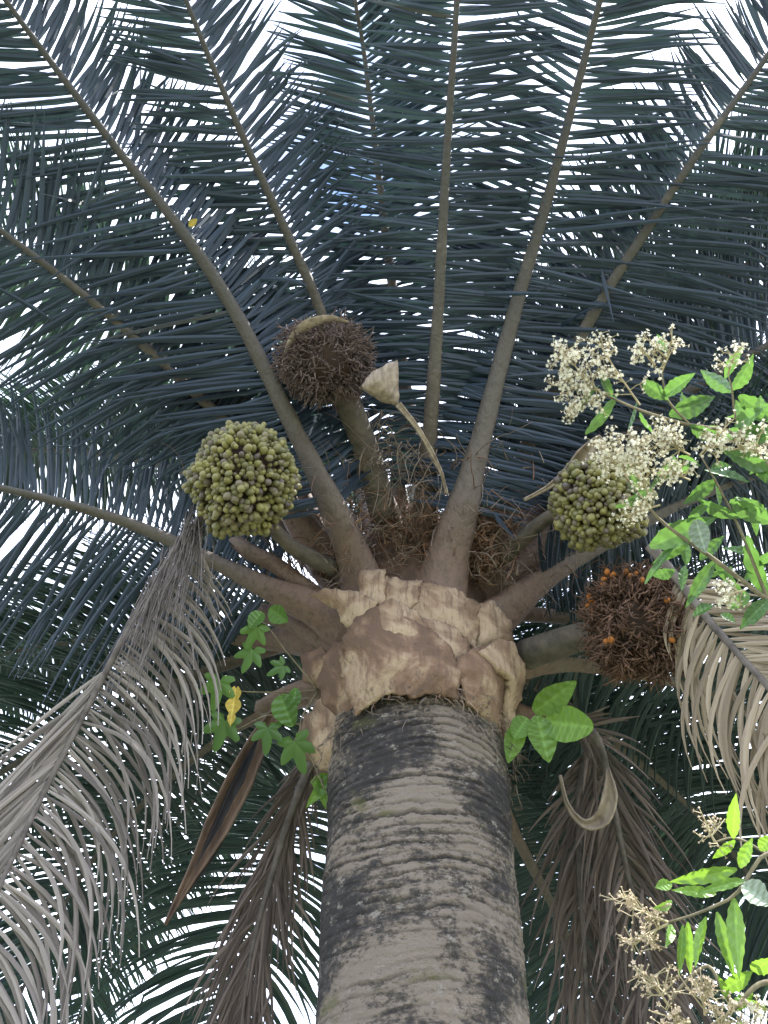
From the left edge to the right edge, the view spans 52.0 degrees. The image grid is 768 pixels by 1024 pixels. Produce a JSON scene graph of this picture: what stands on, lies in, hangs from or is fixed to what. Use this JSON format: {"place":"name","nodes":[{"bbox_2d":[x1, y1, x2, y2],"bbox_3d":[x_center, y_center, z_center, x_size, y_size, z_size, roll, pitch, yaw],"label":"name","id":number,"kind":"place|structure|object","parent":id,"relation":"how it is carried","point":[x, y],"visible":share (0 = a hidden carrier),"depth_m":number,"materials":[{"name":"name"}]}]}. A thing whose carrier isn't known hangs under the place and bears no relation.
{"place":"outdoors","nodes":[
{"label":"outdoors","id":0,"kind":"place"},
{"bbox_2d":[0,0,767,1023],"label":"sky","id":1,"kind":"structure","parent":0,"point":[720,10],"materials":[{"name":"white"}]},
{"bbox_3d":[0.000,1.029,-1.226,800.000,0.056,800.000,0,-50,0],"label":"ground","id":2,"kind":"structure","parent":0,"visible":0},
{"bbox_2d":[0,0,767,1023],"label":"palm tree","id":3,"kind":"object","parent":2,"relation":"on","point":[456,562],"visible":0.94,"depth_m":2.77,"materials":[{"name":"green plant"}]},
{"bbox_2d":[188,219,196,226],"bbox_3d":[-0.649,-0.982,2.677,0.032,0.012,0.025,0,-50,0],"label":"fallen leaf","id":4,"kind":"object","parent":3,"relation":"on","point":[191,222],"visible":1,"depth_m":2.68,"materials":[{"name":"yellow plant"}]},
{"bbox_2d":[199,604,327,808],"bbox_3d":[-0.367,0.620,2.427,0.305,0.496,0.429,-21,-53,17],"label":"climbing vine","id":5,"kind":"object","parent":3,"relation":"attached to","point":[284,710],"visible":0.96,"depth_m":2.40,"materials":[{"name":"green plant"}]},
{"bbox_2d":[504,681,592,762],"bbox_3d":[0.451,0.625,2.273,0.296,0.178,0.110,-31,-57,23],"label":"epiphyte seedling","id":6,"kind":"object","parent":3,"relation":"attached to","point":[563,721],"visible":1,"depth_m":2.27,"materials":[{"name":"green plant"}]},
{"bbox_2d":[544,323,767,628],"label":"flowering shrub","id":7,"kind":"object","parent":2,"relation":"on","point":[676,538],"visible":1,"depth_m":1.64,"materials":[{"name":"green plant"}]},
{"bbox_2d":[599,794,767,1023],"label":"flowering shrub","id":8,"kind":"object","parent":2,"relation":"on","point":[731,938],"visible":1,"depth_m":1.16,"materials":[{"name":"green plant"}]}
]}

